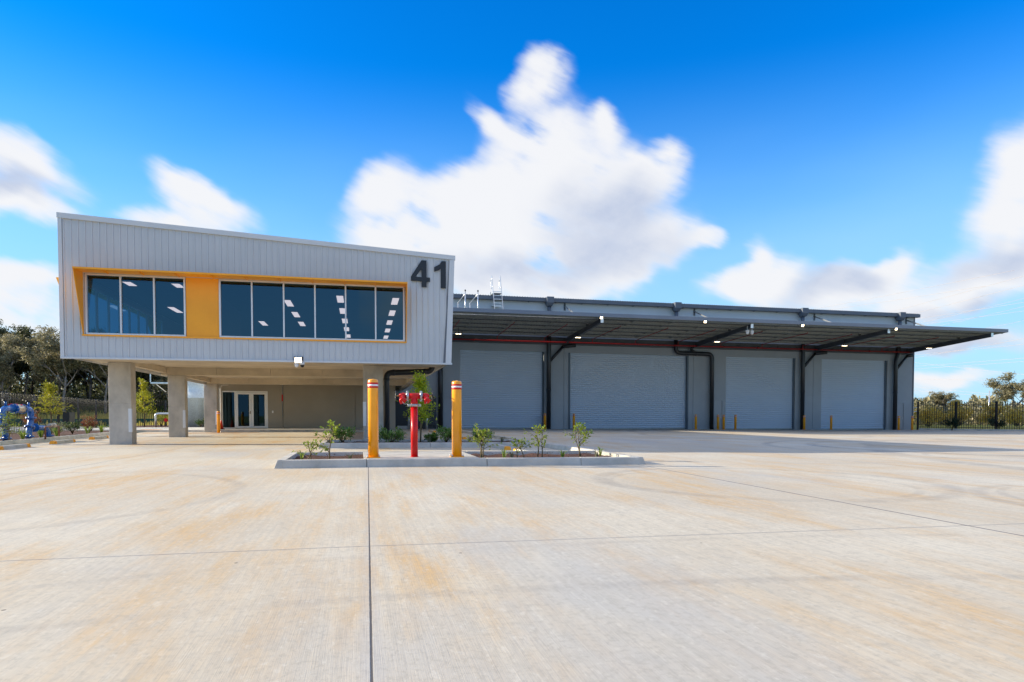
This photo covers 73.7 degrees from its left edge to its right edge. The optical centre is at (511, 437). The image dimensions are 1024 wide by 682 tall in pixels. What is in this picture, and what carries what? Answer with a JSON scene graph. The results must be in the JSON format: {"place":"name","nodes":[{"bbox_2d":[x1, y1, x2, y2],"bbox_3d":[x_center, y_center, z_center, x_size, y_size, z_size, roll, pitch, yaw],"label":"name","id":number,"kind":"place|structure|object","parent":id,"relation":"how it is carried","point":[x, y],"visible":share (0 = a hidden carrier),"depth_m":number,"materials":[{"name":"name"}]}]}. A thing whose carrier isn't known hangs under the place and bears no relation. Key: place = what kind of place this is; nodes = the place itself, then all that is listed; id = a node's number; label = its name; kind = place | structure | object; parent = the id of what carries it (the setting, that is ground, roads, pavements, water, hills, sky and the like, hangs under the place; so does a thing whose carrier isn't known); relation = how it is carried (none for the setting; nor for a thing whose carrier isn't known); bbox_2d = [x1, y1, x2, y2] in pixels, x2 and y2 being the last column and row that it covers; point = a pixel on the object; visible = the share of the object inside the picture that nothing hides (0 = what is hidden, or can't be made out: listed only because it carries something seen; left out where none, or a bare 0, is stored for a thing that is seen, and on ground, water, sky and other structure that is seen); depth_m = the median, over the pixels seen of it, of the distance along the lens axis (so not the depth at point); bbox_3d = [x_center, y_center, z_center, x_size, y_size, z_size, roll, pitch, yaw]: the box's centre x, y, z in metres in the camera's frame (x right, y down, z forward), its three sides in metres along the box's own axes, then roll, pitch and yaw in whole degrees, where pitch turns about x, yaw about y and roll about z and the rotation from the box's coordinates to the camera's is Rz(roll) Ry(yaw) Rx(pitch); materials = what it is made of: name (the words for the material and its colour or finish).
{"place":"outdoors","nodes":[
{"label":"outdoors","id":0,"kind":"place"},
{"bbox_2d":[104,425,168,427],"bbox_3d":[-24.983,-0.803,52.862,8.600,0.140,9.950,0,2,-13],"label":"garden bed","id":1,"kind":"object","parent":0,"point":[150,426],"visible":0.21,"depth_m":50.55,"materials":[{"name":"brown plant"}]},
{"bbox_2d":[136,378,156,426],"bbox_3d":[-26.207,-2.501,48.532,1.788,3.543,1.780,0,2,-13],"label":"young tree","id":2,"kind":"object","parent":1,"relation":"on","point":[143,392],"visible":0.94,"depth_m":48.54,"materials":[{"name":"green plant"}]},
{"bbox_2d":[154,413,167,426],"bbox_3d":[-24.650,-1.239,48.363,1.257,1.029,0.205,0,2,-13],"label":"hydrant pipe","id":3,"kind":"object","parent":1,"relation":"on","point":[155,420],"visible":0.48,"depth_m":48.24,"materials":[{"name":"silver metal"}]},
{"bbox_2d":[155,412,166,426],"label":"shrub","id":4,"kind":"object","parent":1,"relation":"on","point":[160,418],"visible":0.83,"depth_m":48.84,"materials":[{"name":"green plant"}]},
{"bbox_2d":[150,374,203,426],"bbox_3d":[-23.266,-3.809,49.962,4.695,6.300,4.500,0,2,-13],"label":"water tank","id":5,"kind":"object","parent":1,"relation":"on","point":[195,401],"visible":0.14,"depth_m":48.67,"materials":[{"name":"white metal"}]},
{"bbox_2d":[74,427,203,431],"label":"footpath","id":6,"kind":"structure","parent":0,"point":[166,429],"depth_m":40.60,"materials":[{"name":"concrete"}]},
{"bbox_2d":[195,418,203,426],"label":"shrub","id":7,"kind":"object","parent":6,"relation":"on","point":[199,422],"visible":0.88,"depth_m":47.81,"materials":[{"name":"green plant"}]},
{"bbox_2d":[0,429,1023,681],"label":"yard","id":8,"kind":"structure","parent":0,"point":[738,555],"depth_m":4.69,"materials":[{"name":"concrete"}]},
{"bbox_2d":[0,443,30,449],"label":"wheel stop","id":9,"kind":"object","parent":8,"relation":"on","point":[6,447],"visible":0.91,"depth_m":20.10,"materials":[{"name":"concrete"}]},
{"bbox_2d":[0,432,108,445],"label":"kerb","id":10,"kind":"structure","parent":8,"relation":"on","point":[24,441],"depth_m":25.66,"materials":[{"name":"concrete"}]},
{"bbox_2d":[49,439,75,443],"bbox_3d":[-15.791,0.154,24.010,0.170,0.120,2.000,-1,2,-15],"label":"wheel stop","id":11,"kind":"object","parent":8,"relation":"on","point":[62,441],"visible":0.83,"depth_m":23.78,"materials":[{"name":"concrete"}]},
{"bbox_2d":[0,440,195,457],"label":"parking lines","id":12,"kind":"object","parent":8,"relation":"on","point":[90,448],"visible":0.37,"depth_m":20.10,"materials":[{"name":"white paint"}]},
{"bbox_2d":[89,436,108,439],"bbox_3d":[-17.018,0.017,28.140,0.170,0.120,2.000,-1,2,-15],"label":"wheel stop","id":13,"kind":"object","parent":8,"relation":"on","point":[97,437],"visible":0.9,"depth_m":27.84,"materials":[{"name":"concrete"}]},
{"bbox_2d":[149,432,258,433],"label":"hatched markings","id":14,"kind":"object","parent":8,"relation":"on","point":[216,433],"visible":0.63,"depth_m":36.13,"materials":[{"name":"yellow paint"}]},
{"bbox_2d":[216,411,220,432],"bbox_3d":[-16.112,-0.838,37.488,0.233,1.190,0.231,0,2,-13],"label":"bollard","id":15,"kind":"object","parent":8,"relation":"on","point":[218,421],"visible":1,"depth_m":37.41,"materials":[{"name":"metal"}]},
{"bbox_2d":[56,212,454,444],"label":"office building","id":16,"kind":"structure","parent":8,"relation":"on","point":[234,322],"depth_m":21.51,"materials":[{"name":"grey metal"}]},
{"bbox_2d":[84,273,186,335],"bbox_3d":[-11.250,-3.948,20.455,2.740,1.785,0.105,0,2,-13],"label":"window","id":17,"kind":"structure","parent":16,"relation":"in","point":[115,304],"depth_m":20.47,"materials":[{"name":"blue glass"}]},
{"bbox_2d":[236,392,251,427],"bbox_3d":[-16.281,-1.639,41.416,0.878,2.170,0.110,0,2,-13],"label":"glass door","id":18,"kind":"structure","parent":16,"relation":"in","point":[243,399],"depth_m":41.43,"materials":[{"name":"white"}]},
{"bbox_2d":[251,392,266,427],"bbox_3d":[-15.418,-1.646,41.634,0.882,2.170,0.060,0,2,-13],"label":"glass door","id":19,"kind":"structure","parent":16,"relation":"in","point":[258,399],"depth_m":41.63,"materials":[{"name":"white"}]},
{"bbox_2d":[294,356,302,362],"bbox_3d":[-6.692,-2.432,21.389,0.262,0.215,0.206,0,2,-13],"label":"floodlight","id":20,"kind":"object","parent":16,"relation":"attached to","point":[298,359],"visible":1,"depth_m":21.32,"materials":[{"name":"white metal"}]},
{"bbox_2d":[219,279,404,340],"bbox_3d":[-6.237,-3.977,21.570,5.630,1.770,0.105,0,2,-13],"label":"window","id":21,"kind":"structure","parent":16,"relation":"in","point":[247,308],"depth_m":21.55,"materials":[{"name":"blue glass"}]},
{"bbox_2d":[411,260,445,287],"bbox_3d":[-2.719,-5.309,22.220,1.136,0.878,0.030,0,2,-13],"label":"house number","id":22,"kind":"object","parent":16,"relation":"attached to","point":[422,267],"visible":1,"depth_m":22.18,"materials":[{"name":"grey metal"}]},
{"bbox_2d":[395,396,410,428],"bbox_3d":[-8.960,-1.730,47.928,3.750,2.280,0.320,0,2,-13],"label":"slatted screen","id":23,"kind":"object","parent":8,"relation":"on","point":[400,417],"visible":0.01,"depth_m":48.10,"materials":[{"name":"grey metal"}]},
{"bbox_2d":[318,439,528,447],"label":"traffic island","id":24,"kind":"structure","parent":8,"relation":"on","point":[438,443],"depth_m":21.07,"materials":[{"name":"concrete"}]},
{"bbox_2d":[329,427,355,442],"bbox_3d":[-5.389,-0.086,21.669,0.894,0.569,0.979,0,2,-5],"label":"shrub","id":25,"kind":"object","parent":24,"relation":"on","point":[346,433],"visible":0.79,"depth_m":21.50,"materials":[{"name":"green plant"}]},
{"bbox_2d":[379,426,406,442],"bbox_3d":[-3.860,-0.087,21.916,1.054,0.642,0.869,0,2,-4],"label":"shrub","id":26,"kind":"object","parent":24,"relation":"on","point":[398,434],"visible":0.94,"depth_m":21.79,"materials":[{"name":"green plant"}]},
{"bbox_2d":[403,370,439,441],"bbox_3d":[-3.013,-1.008,22.167,1.265,2.386,1.285,1,2,30],"label":"young tree","id":27,"kind":"object","parent":24,"relation":"on","point":[420,384],"visible":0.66,"depth_m":22.12,"materials":[{"name":"green plant"}]},
{"bbox_2d":[424,431,438,441],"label":"shrub","id":28,"kind":"object","parent":24,"relation":"on","point":[435,438],"visible":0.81,"depth_m":22.47,"materials":[{"name":"green plant"}]},
{"bbox_2d":[433,424,451,441],"bbox_3d":[-2.097,-0.111,22.343,0.789,0.656,1.050,1,2,23],"label":"shrub","id":29,"kind":"object","parent":24,"relation":"on","point":[447,432],"visible":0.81,"depth_m":22.13,"materials":[{"name":"green plant"}]},
{"bbox_2d":[471,426,494,440],"bbox_3d":[-1.046,-0.104,22.890,0.819,0.583,0.859,-1,2,-26],"label":"shrub","id":30,"kind":"object","parent":24,"relation":"on","point":[480,433],"visible":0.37,"depth_m":22.79,"materials":[{"name":"green plant"}]},
{"bbox_2d":[418,397,435,428],"bbox_3d":[-6.252,-1.750,48.531,1.700,2.280,0.320,0,2,-13],"label":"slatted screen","id":31,"kind":"object","parent":8,"relation":"on","point":[432,425],"visible":0.38,"depth_m":48.53,"materials":[{"name":"metal"}]},
{"bbox_2d":[274,450,645,468],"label":"traffic island","id":32,"kind":"structure","parent":8,"relation":"on","point":[400,459],"depth_m":13.80,"materials":[{"name":"concrete"}]},
{"bbox_2d":[293,437,322,458],"bbox_3d":[-4.013,0.240,13.307,0.565,0.471,0.503,-1,2,-28],"label":"sapling","id":33,"kind":"object","parent":32,"relation":"on","point":[313,447],"visible":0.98,"depth_m":13.27,"materials":[{"name":"green plant"}]},
{"bbox_2d":[310,419,339,458],"bbox_3d":[-3.657,0.052,13.499,0.626,0.823,0.753,0,2,10],"label":"sapling","id":34,"kind":"object","parent":32,"relation":"on","point":[332,424],"visible":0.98,"depth_m":13.53,"materials":[{"name":"green plant"}]},
{"bbox_2d":[367,379,379,457],"bbox_3d":[-2.745,-0.376,13.501,0.263,1.560,0.261,0,2,-13],"label":"bollard","id":35,"kind":"object","parent":32,"relation":"on","point":[373,440],"visible":1,"depth_m":13.42,"materials":[{"name":"yellow metal"}]},
{"bbox_2d":[395,391,432,456],"bbox_3d":[-1.971,-0.268,13.800,0.760,1.340,0.294,0,2,-13],"label":"fire standpipe","id":36,"kind":"object","parent":32,"relation":"on","point":[414,405],"visible":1,"depth_m":13.79,"materials":[{"name":"red metal"}]},
{"bbox_2d":[450,380,463,456],"bbox_3d":[-1.128,-0.378,13.943,0.263,1.560,0.261,0,2,-14],"label":"bollard","id":37,"kind":"object","parent":32,"relation":"on","point":[456,418],"visible":0.99,"depth_m":13.86,"materials":[{"name":"yellow metal"}]},
{"bbox_2d":[465,424,501,457],"bbox_3d":[-0.575,0.068,14.520,0.665,0.763,0.552,1,2,29],"label":"sapling","id":38,"kind":"object","parent":32,"relation":"on","point":[483,431],"visible":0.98,"depth_m":14.50,"materials":[{"name":"green plant"}]},
{"bbox_2d":[510,437,532,456],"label":"sapling","id":39,"kind":"object","parent":32,"relation":"on","point":[519,441],"visible":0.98,"depth_m":14.65,"materials":[{"name":"green plant"}]},
{"bbox_2d":[523,424,548,456],"bbox_3d":[0.538,0.080,14.615,0.562,0.749,0.473,1,2,18],"label":"sapling","id":40,"kind":"object","parent":32,"relation":"on","point":[539,432],"visible":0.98,"depth_m":14.58,"materials":[{"name":"green plant"}]},
{"bbox_2d":[564,422,593,456],"bbox_3d":[1.470,0.041,15.322,0.586,0.797,0.746,-2,3,-45],"label":"sapling","id":41,"kind":"object","parent":32,"relation":"on","point":[581,427],"visible":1,"depth_m":15.31,"materials":[{"name":"green plant"}]},
{"bbox_2d":[493,444,510,449],"bbox_3d":[-0.349,0.292,20.689,0.170,0.120,2.000,0,2,-15],"label":"wheel stop","id":42,"kind":"object","parent":8,"relation":"on","point":[499,446],"visible":0.72,"depth_m":20.28,"materials":[{"name":"concrete"}]},
{"bbox_2d":[441,428,593,450],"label":"kerb","id":43,"kind":"structure","parent":8,"relation":"on","point":[560,447],"depth_m":20.80,"materials":[{"name":"concrete"}]},
{"bbox_2d":[721,415,725,429],"bbox_3d":[16.887,-1.209,54.461,0.252,1.190,0.250,0,2,-13],"label":"bollard","id":44,"kind":"object","parent":8,"relation":"on","point":[723,422],"visible":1,"depth_m":54.38,"materials":[{"name":"metal"}]},
{"bbox_2d":[733,415,737,429],"bbox_3d":[17.866,-1.206,54.576,0.252,1.190,0.250,0,2,-13],"label":"bollard","id":45,"kind":"object","parent":8,"relation":"on","point":[735,422],"visible":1,"depth_m":54.50,"materials":[{"name":"metal"}]},
{"bbox_2d":[944,416,960,429],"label":"conifer bush","id":46,"kind":"object","parent":8,"relation":"on","point":[954,422],"visible":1,"depth_m":57.31,"materials":[{"name":"plant"}]},
{"bbox_2d":[919,428,1023,430],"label":"kerb","id":47,"kind":"structure","parent":8,"relation":"on","point":[971,429],"depth_m":56.70,"materials":[{"name":"concrete"}]},
{"bbox_2d":[987,416,1006,428],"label":"conifer bush","id":48,"kind":"object","parent":8,"relation":"on","point":[1001,423],"visible":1,"depth_m":55.83,"materials":[{"name":"plant"}]},
{"bbox_2d":[0,0,1023,407],"label":"sky","id":49,"kind":"structure","parent":0,"point":[811,154],"materials":[{"name":"blue"}]},
{"bbox_2d":[850,424,1023,429],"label":"grass","id":50,"kind":"structure","parent":0,"point":[978,425],"depth_m":65.47,"materials":[{"name":"green plant"}]},
{"bbox_3d":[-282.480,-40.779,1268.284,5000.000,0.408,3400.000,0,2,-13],"label":"ground","id":51,"kind":"structure","parent":0,"visible":0},
{"bbox_2d":[0,392,108,432],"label":"palisade fence","id":52,"kind":"object","parent":51,"relation":"on","point":[80,404],"visible":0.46,"depth_m":40.04,"materials":[{"name":"black metal"}]},
{"bbox_2d":[63,412,74,421],"bbox_3d":[-26.315,-1.195,40.533,0.350,0.600,0.800,0,2,-13],"label":"black bag","id":53,"kind":"object","parent":52,"relation":"hanging from","point":[68,416],"visible":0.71,"depth_m":40.20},
{"bbox_2d":[0,430,108,440],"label":"garden bed","id":54,"kind":"object","parent":51,"relation":"on","point":[15,436],"visible":0.17,"depth_m":32.91,"materials":[{"name":"brown plant"}]},
{"bbox_2d":[0,411,25,439],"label":"young tree","id":55,"kind":"object","parent":54,"relation":"on","point":[10,424],"visible":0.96,"depth_m":22.57,"materials":[{"name":"green plant"}]},
{"bbox_2d":[19,430,31,438],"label":"strappy plant","id":56,"kind":"object","parent":54,"relation":"on","point":[22,435],"visible":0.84,"depth_m":24.00,"materials":[{"name":"green plant"}]},
{"bbox_2d":[0,397,53,440],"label":"backflow assembly","id":57,"kind":"object","parent":54,"relation":"on","point":[31,426],"visible":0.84,"depth_m":24.14,"materials":[{"name":"blue metal"}]},
{"bbox_2d":[19,406,42,424],"bbox_3d":[-20.344,-0.694,28.817,0.822,1.282,0.825,0,2,-3],"label":"shrub","id":58,"kind":"object","parent":54,"relation":"on","point":[36,420],"visible":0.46,"depth_m":28.86,"materials":[{"name":"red plant"}]},
{"bbox_2d":[44,423,59,438],"bbox_3d":[-17.517,-0.247,26.022,0.185,0.589,1.767,-1,2,-15],"label":"copper bypass","id":59,"kind":"object","parent":54,"relation":"on","point":[52,425],"visible":1,"depth_m":26.03,"materials":[{"name":"beige metal"}]},
{"bbox_2d":[32,380,73,433],"bbox_3d":[-21.284,-1.393,31.458,1.567,2.521,1.908,0,2,11],"label":"young tree","id":60,"kind":"object","parent":54,"relation":"on","point":[49,390],"visible":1,"depth_m":31.39,"materials":[{"name":"green plant"}]},
{"bbox_2d":[45,421,73,432],"bbox_3d":[-19.892,-0.409,29.825,1.160,0.654,1.072,1,2,17],"label":"shrub","id":61,"kind":"object","parent":54,"relation":"on","point":[61,426],"visible":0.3,"depth_m":29.89,"materials":[{"name":"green plant"}]},
{"bbox_2d":[63,418,80,433],"bbox_3d":[-20.247,-0.522,31.368,0.926,0.773,0.680,1,2,18],"label":"shrub","id":62,"kind":"object","parent":54,"relation":"on","point":[71,428],"visible":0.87,"depth_m":31.33,"materials":[{"name":"green plant"}]},
{"bbox_2d":[81,414,96,432],"bbox_3d":[-21.015,-0.682,33.749,0.902,0.933,0.756,0,2,10],"label":"shrub","id":63,"kind":"object","parent":54,"relation":"on","point":[86,423],"visible":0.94,"depth_m":33.72,"materials":[{"name":"red plant"}]},
{"bbox_2d":[10,418,168,425],"bbox_3d":[-52.096,-1.271,59.133,48.060,0.820,0.100,0,2,-13],"label":"barrier","id":64,"kind":"object","parent":51,"relation":"on","point":[81,420],"visible":0.19,"depth_m":61.73,"materials":[{"name":"green fabric"}]},
{"bbox_2d":[137,401,167,425],"bbox_3d":[-25.298,-1.681,52.638,7.893,2.270,0.134,0,2,-14],"label":"palisade fence","id":65,"kind":"object","parent":51,"relation":"on","point":[165,410],"visible":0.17,"depth_m":52.12,"materials":[{"name":"metal"}]},
{"bbox_2d":[395,293,1007,429],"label":"warehouse","id":66,"kind":"structure","parent":51,"relation":"on","point":[519,362],"depth_m":53.56,"materials":[{"name":"grey metal"}]},
{"bbox_2d":[443,398,451,427],"bbox_3d":[-4.628,-1.775,50.625,0.920,2.279,0.139,0,2,-13],"label":"door","id":67,"kind":"structure","parent":66,"relation":"in","point":[447,402],"depth_m":50.59,"materials":[{"name":"metal"}]},
{"bbox_2d":[490,276,502,308],"bbox_3d":[-1.118,-9.988,50.745,0.762,4.230,2.297,0,2,-13],"label":"roof ladder","id":68,"kind":"object","parent":66,"relation":"attached to","point":[496,294],"visible":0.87,"depth_m":50.80,"materials":[{"name":"metal"}]},
{"bbox_2d":[459,350,543,428],"bbox_3d":[-0.776,-3.625,51.500,6.495,6.052,0.175,0,2,-13],"label":"roller door","id":69,"kind":"structure","parent":66,"relation":"in","point":[501,389],"depth_m":51.55,"materials":[{"name":"silver metal"}]},
{"bbox_2d":[568,353,688,428],"bbox_3d":[9.205,-3.627,53.687,10.020,6.052,0.245,0,2,-13],"label":"roller door","id":70,"kind":"structure","parent":66,"relation":"in","point":[606,391],"depth_m":53.75,"materials":[{"name":"silver metal"}]},
{"bbox_2d":[714,400,722,428],"bbox_3d":[16.642,-1.828,55.360,0.920,2.368,0.139,0,2,-13],"label":"door","id":71,"kind":"structure","parent":66,"relation":"in","point":[718,404],"depth_m":55.37,"materials":[{"name":"metal"}]},
{"bbox_2d":[725,357,794,428],"bbox_3d":[20.381,-3.714,56.209,6.345,6.212,0.175,0,2,-13],"label":"roller door","id":72,"kind":"structure","parent":66,"relation":"in","point":[760,391],"depth_m":56.26,"materials":[{"name":"silver metal"}]},
{"bbox_2d":[820,359,885,429],"bbox_3d":[29.053,-3.717,58.141,6.415,6.212,0.175,0,2,-13],"label":"roller door","id":73,"kind":"structure","parent":66,"relation":"in","point":[853,392],"depth_m":58.20,"materials":[{"name":"silver metal"}]},
{"bbox_2d":[897,403,903,429],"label":"door","id":74,"kind":"structure","parent":66,"relation":"in","point":[900,406],"depth_m":59.16,"materials":[{"name":"metal"}]},
{"bbox_2d":[913,404,947,426],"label":"wattle bush","id":75,"kind":"object","parent":51,"relation":"on","point":[930,416],"visible":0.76,"depth_m":67.98,"materials":[{"name":"green plant"}]},
{"bbox_2d":[921,391,958,424],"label":"gum tree","id":76,"kind":"object","parent":51,"relation":"on","point":[944,398],"visible":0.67,"depth_m":95.50,"materials":[{"name":"green plant"}]},
{"bbox_2d":[931,404,962,426],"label":"wattle bush","id":77,"kind":"object","parent":51,"relation":"on","point":[940,408],"visible":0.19,"depth_m":73.08,"materials":[{"name":"green plant"}]},
{"bbox_2d":[937,399,974,428],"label":"wattle bush","id":78,"kind":"object","parent":51,"relation":"on","point":[963,412],"visible":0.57,"depth_m":68.27,"materials":[{"name":"green plant"}]},
{"bbox_2d":[913,394,1023,425],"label":"treeline","id":79,"kind":"object","parent":51,"relation":"on","point":[975,399],"visible":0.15,"depth_m":92.66,"materials":[{"name":"green plant"}]},
{"bbox_2d":[917,401,1022,429],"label":"palisade fence","id":80,"kind":"object","parent":51,"relation":"on","point":[982,427],"visible":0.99,"depth_m":56.95,"materials":[{"name":"black metal"}]},
{"bbox_2d":[976,399,1012,425],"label":"wattle bush","id":81,"kind":"object","parent":51,"relation":"on","point":[989,414],"visible":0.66,"depth_m":70.31,"materials":[{"name":"green plant"}]},
{"bbox_2d":[982,371,1023,408],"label":"gum tree","id":82,"kind":"object","parent":51,"relation":"on","point":[1008,391],"visible":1,"depth_m":96.78,"materials":[{"name":"green plant"}]},
{"bbox_2d":[1004,405,1023,426],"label":"wattle bush","id":83,"kind":"object","parent":51,"relation":"on","point":[1016,417],"visible":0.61,"depth_m":71.65,"materials":[{"name":"green plant"}]},
{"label":"hill","id":84,"kind":"structure","parent":0,"visible":0},
{"bbox_2d":[0,319,18,344],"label":"gum tree","id":85,"kind":"object","parent":84,"relation":"on","point":[3,331],"visible":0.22,"depth_m":79.78,"materials":[{"name":"green plant"}]},
{"bbox_2d":[0,334,27,381],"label":"gum tree","id":86,"kind":"object","parent":84,"relation":"on","point":[4,351],"visible":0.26,"depth_m":77.00,"materials":[{"name":"green plant"}]},
{"bbox_2d":[0,332,28,406],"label":"gum tree","id":87,"kind":"object","parent":84,"relation":"on","point":[9,355],"visible":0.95,"depth_m":70.58,"materials":[{"name":"green plant"}]},
{"bbox_2d":[0,335,38,396],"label":"gum tree","id":88,"kind":"object","parent":84,"relation":"on","point":[26,382],"visible":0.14,"depth_m":80.90,"materials":[{"name":"green plant"}]},
{"bbox_2d":[8,323,35,397],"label":"gum tree","id":89,"kind":"object","parent":84,"relation":"on","point":[24,332],"visible":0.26,"depth_m":81.86,"materials":[{"name":"green plant"}]},
{"bbox_2d":[14,325,76,402],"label":"gum tree","id":90,"kind":"object","parent":84,"relation":"on","point":[48,332],"visible":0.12,"depth_m":78.62,"materials":[{"name":"green plant"}]},
{"bbox_2d":[28,352,73,407],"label":"gum tree","id":91,"kind":"object","parent":84,"relation":"on","point":[39,379],"visible":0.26,"depth_m":75.36,"materials":[{"name":"green plant"}]},
{"bbox_2d":[14,329,94,411],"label":"gum tree","id":92,"kind":"object","parent":84,"relation":"on","point":[40,360],"visible":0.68,"depth_m":71.45,"materials":[{"name":"green plant"}]},
{"bbox_2d":[61,371,85,392],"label":"gum tree","id":93,"kind":"object","parent":84,"relation":"on","point":[76,377],"visible":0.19,"depth_m":85.47,"materials":[{"name":"green plant"}]},
{"bbox_2d":[69,360,93,402],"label":"gum tree","id":94,"kind":"object","parent":84,"relation":"on","point":[90,380],"visible":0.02,"depth_m":83.60,"materials":[{"name":"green plant"}]},
{"bbox_2d":[75,369,91,397],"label":"gum tree","id":95,"kind":"object","parent":84,"relation":"on","point":[85,383],"visible":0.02,"depth_m":86.48,"materials":[{"name":"green plant"}]},
{"bbox_2d":[0,374,167,412],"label":"undergrowth","id":96,"kind":"object","parent":84,"relation":"on","point":[75,396],"visible":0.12,"depth_m":83.98,"materials":[{"name":"green plant"}]},
{"bbox_2d":[0,372,167,400],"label":"wood","id":97,"kind":"object","parent":84,"relation":"on","point":[70,388],"visible":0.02,"depth_m":100.97,"materials":[{"name":"green plant"}]},
{"bbox_2d":[0,403,167,415],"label":"scrub","id":98,"kind":"object","parent":84,"relation":"on","point":[89,409],"visible":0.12,"depth_m":76.89,"materials":[{"name":"green plant"}]},
{"bbox_2d":[62,359,107,406],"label":"gum tree","id":99,"kind":"object","parent":84,"relation":"on","point":[97,370],"visible":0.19,"depth_m":74.13,"materials":[{"name":"green plant"}]},
{"bbox_2d":[10,409,168,426],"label":"grass","id":100,"kind":"structure","parent":84,"relation":"on","point":[100,415],"depth_m":70.80,"materials":[{"name":"plant"}]},
{"bbox_2d":[92,375,108,395],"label":"gum tree","id":101,"kind":"object","parent":84,"relation":"on","point":[102,379],"visible":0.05,"depth_m":83.91,"materials":[{"name":"green plant"}]},
{"bbox_2d":[104,367,155,391],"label":"gum tree","id":102,"kind":"object","parent":84,"relation":"on","point":[138,382],"visible":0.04,"depth_m":79.08,"materials":[{"name":"green plant"}]},
{"bbox_2d":[136,371,161,413],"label":"gum tree","id":103,"kind":"object","parent":84,"relation":"on","point":[140,375],"visible":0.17,"depth_m":78.63,"materials":[{"name":"green plant"}]},
{"bbox_2d":[153,376,167,398],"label":"gum tree","id":104,"kind":"object","parent":84,"relation":"on","point":[164,386],"visible":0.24,"depth_m":75.83,"materials":[{"name":"green plant"}]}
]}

